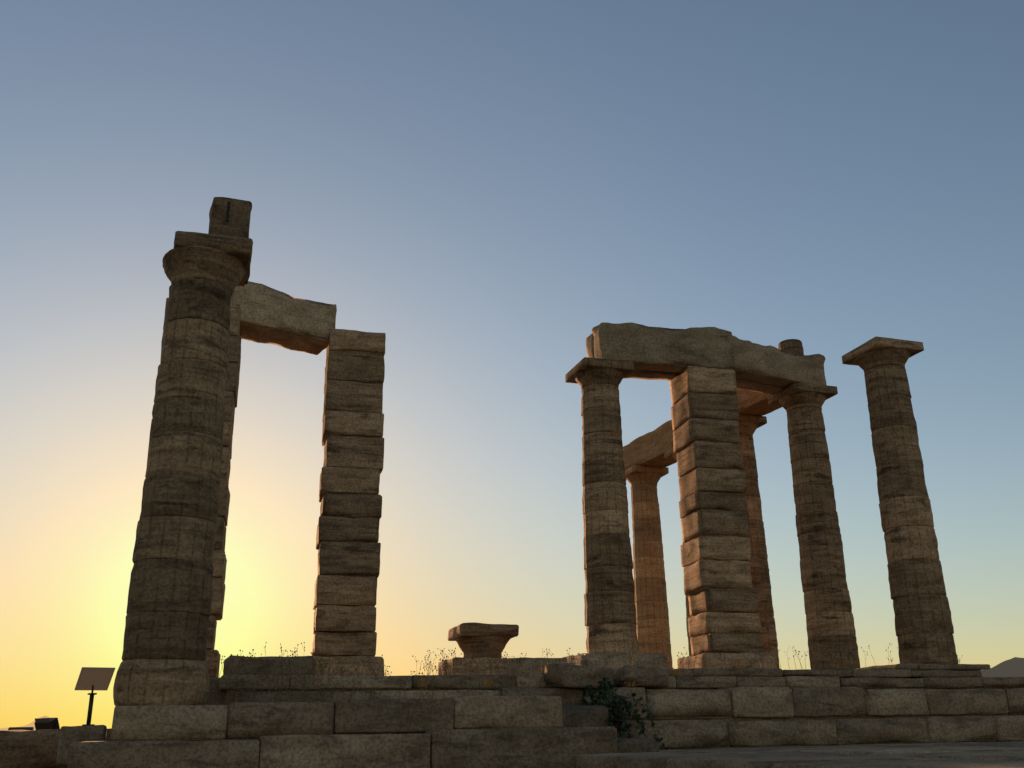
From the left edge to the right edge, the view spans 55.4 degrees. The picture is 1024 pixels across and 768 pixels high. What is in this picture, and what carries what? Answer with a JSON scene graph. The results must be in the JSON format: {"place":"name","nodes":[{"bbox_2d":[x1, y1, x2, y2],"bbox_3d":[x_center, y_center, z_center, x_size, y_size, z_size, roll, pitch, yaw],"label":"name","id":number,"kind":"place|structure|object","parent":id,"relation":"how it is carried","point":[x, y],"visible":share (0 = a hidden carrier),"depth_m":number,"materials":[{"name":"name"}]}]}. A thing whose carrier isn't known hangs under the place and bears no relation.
{"place":"outdoors","nodes":[
{"label":"outdoors","id":0,"kind":"place"},
{"bbox_2d":[0,716,49,729],"bbox_3d":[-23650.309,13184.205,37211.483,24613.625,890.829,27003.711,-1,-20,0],"label":"distant hill","id":1,"kind":"structure","parent":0,"point":[31,724],"depth_m":37303.13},
{"bbox_2d":[312,328,385,675],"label":"pier","id":2,"kind":"structure","parent":0,"point":[348,546],"depth_m":17.46,"materials":[{"name":"stone"}]},
{"bbox_2d":[0,0,1023,728],"label":"sky","id":3,"kind":"structure","parent":0,"point":[480,187],"materials":[{"name":"blue"}]},
{"bbox_2d":[205,677,915,704],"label":"floor","id":4,"kind":"structure","parent":0,"point":[216,696],"depth_m":13.31,"materials":[{"name":"stone"}]},
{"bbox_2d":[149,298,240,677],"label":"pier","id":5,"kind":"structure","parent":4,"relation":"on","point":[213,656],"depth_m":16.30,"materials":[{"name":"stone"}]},
{"bbox_2d":[230,281,336,354],"bbox_3d":[-4.526,-1.292,18.325,2.480,0.924,0.950,13,-24,-34],"label":"lintel","id":6,"kind":"object","parent":5,"relation":"attached to","point":[269,315],"visible":0.69,"depth_m":18.07,"materials":[{"name":"stone"}]},
{"bbox_2d":[438,657,515,674],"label":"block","id":7,"kind":"structure","parent":4,"relation":"on","point":[461,661],"depth_m":18.40,"materials":[{"name":"stone"}]},
{"bbox_2d":[448,622,518,657],"bbox_3d":[-0.581,5.090,19.187,1.171,0.655,1.190,5,-21,-17],"label":"column capital","id":8,"kind":"object","parent":7,"relation":"on","point":[491,640],"visible":0.94,"depth_m":18.79,"materials":[{"name":"stone"}]},
{"bbox_2d":[507,657,566,676],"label":"block","id":9,"kind":"structure","parent":4,"relation":"on","point":[534,666],"depth_m":16.57,"materials":[{"name":"stone"}]},
{"bbox_2d":[225,682,1013,705],"bbox_3d":[3.721,5.159,15.716,16.100,0.700,1.500,5,-20,-17],"label":"step","id":10,"kind":"object","parent":4,"relation":"on","point":[227,700],"visible":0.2,"depth_m":13.47,"materials":[{"name":"stone"}]},
{"bbox_2d":[613,668,981,677],"bbox_3d":[4.428,4.849,16.244,7.303,0.144,1.224,5,-20,-17],"label":"step","id":11,"kind":"object","parent":4,"relation":"on","point":[766,672],"visible":0.56,"depth_m":15.88,"materials":[{"name":"stone"}]},
{"bbox_2d":[856,663,989,670],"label":"slab","id":12,"kind":"structure","parent":11,"relation":"on","point":[943,666],"depth_m":16.68,"materials":[{"name":"stone"}]},
{"bbox_2d":[842,336,957,663],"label":"column","id":13,"kind":"structure","parent":12,"relation":"on","point":[922,613],"depth_m":17.86,"materials":[{"name":"stone"}]},
{"bbox_2d":[562,653,666,668],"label":"slab","id":14,"kind":"structure","parent":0,"point":[654,661],"depth_m":17.52,"materials":[{"name":"stone"}]},
{"bbox_2d":[565,357,638,653],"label":"column","id":15,"kind":"structure","parent":14,"relation":"on","point":[609,610],"depth_m":18.85,"materials":[{"name":"stone"}]},
{"bbox_2d":[625,465,672,668],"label":"column","id":16,"kind":"structure","parent":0,"point":[652,621],"depth_m":27.07,"materials":[{"name":"stone"}]},
{"bbox_2d":[623,420,676,469],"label":"architrave beam","id":17,"kind":"structure","parent":16,"relation":"on","point":[649,448],"depth_m":27.36,"materials":[{"name":"stone"}]},
{"bbox_2d":[576,741,1023,767],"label":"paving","id":18,"kind":"structure","parent":0,"point":[1007,754],"depth_m":9.37,"materials":[{"name":"stone"}]},
{"bbox_2d":[562,705,608,726],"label":"block","id":19,"kind":"structure","parent":18,"relation":"on","point":[585,715],"depth_m":12.63,"materials":[{"name":"grey stone"}]},
{"bbox_2d":[580,677,667,749],"bbox_3d":[1.256,4.429,13.035,1.428,0.988,0.781,8,-22,-24],"label":"caper bush","id":20,"kind":"object","parent":18,"relation":"on","point":[606,698],"depth_m":13.12,"materials":[{"name":"green plant"}]},
{"bbox_2d":[617,737,658,752],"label":"block","id":21,"kind":"structure","parent":18,"relation":"on","point":[625,745],"depth_m":11.52,"materials":[{"name":"grey stone"}]},
{"bbox_2d":[659,722,1003,748],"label":"joint gaps","id":22,"kind":"object","parent":18,"relation":"on","point":[819,745],"visible":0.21,"depth_m":14.21,"materials":[{"name":"stone"}]},
{"bbox_2d":[611,715,1023,747],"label":"step","id":23,"kind":"object","parent":22,"relation":"on","point":[714,733],"visible":0.73,"depth_m":14.24,"materials":[{"name":"stone"}]},
{"bbox_2d":[235,687,1023,718],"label":"step","id":24,"kind":"object","parent":23,"relation":"on","point":[775,702],"visible":0.73,"depth_m":14.53,"materials":[{"name":"stone"}]},
{"bbox_2d":[544,663,613,689],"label":"block","id":25,"kind":"structure","parent":24,"relation":"on","point":[568,675],"depth_m":13.63,"materials":[{"name":"stone"}]},
{"bbox_2d":[219,675,1023,690],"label":"step","id":26,"kind":"object","parent":24,"relation":"on","point":[452,682],"visible":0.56,"depth_m":14.60,"materials":[{"name":"stone"}]},
{"bbox_2d":[223,655,315,675],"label":"block","id":27,"kind":"structure","parent":26,"relation":"on","point":[272,669],"depth_m":14.53,"materials":[{"name":"stone"}]},
{"bbox_2d":[615,665,668,688],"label":"block","id":28,"kind":"structure","parent":24,"relation":"on","point":[647,678],"depth_m":14.02,"materials":[{"name":"stone"}]},
{"bbox_2d":[417,662,924,686],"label":"joint gaps","id":29,"kind":"object","parent":24,"relation":"on","point":[486,683],"visible":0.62,"depth_m":14.09,"materials":[{"name":"brown"}]},
{"bbox_2d":[615,714,1023,720],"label":"step","id":30,"kind":"object","parent":23,"relation":"on","point":[730,718],"visible":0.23,"depth_m":14.73,"materials":[{"name":"stone"}]},
{"bbox_2d":[980,657,1023,676],"bbox_3d":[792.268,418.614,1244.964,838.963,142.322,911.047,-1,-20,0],"label":"hill","id":31,"kind":"structure","parent":0,"point":[1013,667],"depth_m":1272.58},
{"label":"slab","id":32,"kind":"object","parent":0,"visible":0},
{"bbox_2d":[738,414,779,668],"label":"column","id":33,"kind":"structure","parent":32,"relation":"on","point":[749,425],"depth_m":22.59,"materials":[{"name":"stone"}]},
{"bbox_2d":[736,388,781,415],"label":"architrave beam","id":34,"kind":"structure","parent":33,"relation":"on","point":[752,403],"depth_m":23.04,"materials":[{"name":"stone"}]},
{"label":"slab","id":35,"kind":"object","parent":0,"visible":0},
{"bbox_2d":[768,382,859,669],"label":"column","id":36,"kind":"structure","parent":35,"relation":"on","point":[830,628],"depth_m":20.49,"materials":[{"name":"stone"}]},
{"bbox_2d":[728,335,826,393],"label":"architrave beam","id":37,"kind":"structure","parent":36,"relation":"on","point":[769,369],"depth_m":21.13,"materials":[{"name":"stone"}]},
{"bbox_2d":[778,339,803,354],"bbox_3d":[6.370,-0.713,22.243,0.555,0.480,0.554,-1,-20,0],"label":"fragment","id":38,"kind":"object","parent":37,"relation":"on","point":[794,346],"visible":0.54,"depth_m":22.05,"materials":[{"name":"stone"}]},
{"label":"slab","id":39,"kind":"object","parent":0,"visible":0},
{"bbox_2d":[664,448,691,655],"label":"column","id":40,"kind":"structure","parent":39,"relation":"on","point":[669,454],"depth_m":24.64,"materials":[{"name":"stone"}]},
{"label":"terrace course","id":41,"kind":"object","parent":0,"visible":0},
{"bbox_2d":[67,726,617,767],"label":"stone course","id":42,"kind":"object","parent":41,"relation":"on","point":[536,747],"visible":0.83,"depth_m":10.67,"materials":[{"name":"stone"}]},
{"bbox_2d":[110,696,562,740],"bbox_3d":[-2.059,4.048,11.801,5.098,0.452,1.717,5,-21,-17],"label":"stone course","id":43,"kind":"object","parent":42,"relation":"on","point":[187,722],"visible":0.88,"depth_m":10.97,"materials":[{"name":"stone"}]},
{"bbox_2d":[113,278,230,705],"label":"column","id":44,"kind":"structure","parent":43,"relation":"on","point":[168,615],"depth_m":11.52,"materials":[{"name":"stone"}]},
{"bbox_2d":[162,197,252,296],"bbox_3d":[-4.069,-1.828,13.085,1.131,1.287,1.141,5,-21,-17],"label":"capital","id":45,"kind":"object","parent":44,"relation":"on","point":[220,252],"visible":0.81,"depth_m":12.65,"materials":[{"name":"stone"}]},
{"bbox_2d":[226,202,229,221],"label":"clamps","id":46,"kind":"object","parent":45,"relation":"attached to","point":[228,210],"visible":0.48,"depth_m":12.98,"materials":[{"name":"black metal"}]},
{"bbox_2d":[219,638,962,702],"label":"dry weeds","id":47,"kind":"object","parent":43,"relation":"on","point":[325,665],"visible":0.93,"depth_m":13.13,"materials":[{"name":"brown plant"}]},
{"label":"low terrace","id":48,"kind":"object","parent":41,"relation":"on","visible":0},
{"bbox_2d":[182,708,482,740],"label":"joint gaps","id":49,"kind":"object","parent":48,"relation":"on","point":[250,738],"depth_m":11.01,"materials":[{"name":"stone"}]},
{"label":"floodlight","id":50,"kind":"object","parent":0,"visible":0},
{"bbox_2d":[8,727,31,729],"bbox_3d":[-8.968,6.391,17.738,0.380,0.258,0.127,6,-21,-19],"label":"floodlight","id":51,"kind":"object","parent":50,"relation":"attached to","point":[28,728],"visible":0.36,"depth_m":17.73,"materials":[{"name":"grey metal"}]},
{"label":"upper floor","id":52,"kind":"structure","parent":0,"visible":0},
{"bbox_2d":[669,366,777,668],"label":"pier","id":53,"kind":"structure","parent":52,"relation":"on","point":[719,592],"depth_m":19.29,"materials":[{"name":"stone"}]},
{"bbox_2d":[586,322,735,380],"bbox_3d":[3.131,-0.678,20.678,2.996,0.984,1.119,3,-20,-11],"label":"architrave","id":54,"kind":"object","parent":53,"relation":"on","point":[659,353],"visible":0.84,"depth_m":20.22,"materials":[{"name":"stone"}]},
{"bbox_3d":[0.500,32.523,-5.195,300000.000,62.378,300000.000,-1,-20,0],"label":"ground","id":55,"kind":"structure","parent":0,"visible":0},
{"bbox_2d":[0,728,112,767],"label":"stone wall","id":56,"kind":"structure","parent":55,"relation":"on","point":[28,748],"depth_m":13.64,"materials":[{"name":"stone"}]},
{"bbox_2d":[34,718,59,729],"bbox_3d":[-9.635,7.269,20.164,0.480,0.689,0.340,-8,-21,19],"label":"floodlight","id":57,"kind":"object","parent":56,"relation":"on","point":[53,723],"visible":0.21,"depth_m":20.12,"materials":[{"name":"grey metal"}]},
{"bbox_2d":[35,718,49,721],"bbox_3d":[-9.680,7.038,20.125,0.380,0.258,0.127,-8,-21,19],"label":"floodlight glass","id":58,"kind":"object","parent":57,"relation":"attached to","point":[42,719],"visible":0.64,"depth_m":20.11,"materials":[{"name":"grey glass"}]},
{"bbox_2d":[56,725,106,765],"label":"stone block","id":59,"kind":"structure","parent":55,"relation":"on","point":[69,735],"depth_m":12.84,"materials":[{"name":"grey stone"}]},
{"bbox_2d":[82,685,96,725],"bbox_3d":[-5.698,4.349,13.183,0.140,0.522,0.160,10,-22,-28],"label":"sign post","id":60,"kind":"object","parent":59,"relation":"attached to","point":[90,706],"visible":0.85,"depth_m":13.15,"materials":[{"name":"black metal"}]},
{"bbox_2d":[75,667,114,689],"bbox_3d":[-5.664,4.006,13.231,0.420,0.276,0.500,10,-22,-28],"label":"sign plate","id":61,"kind":"object","parent":60,"relation":"attached to","point":[99,678],"visible":1,"depth_m":13.21,"materials":[{"name":"brown metal"}]}
]}

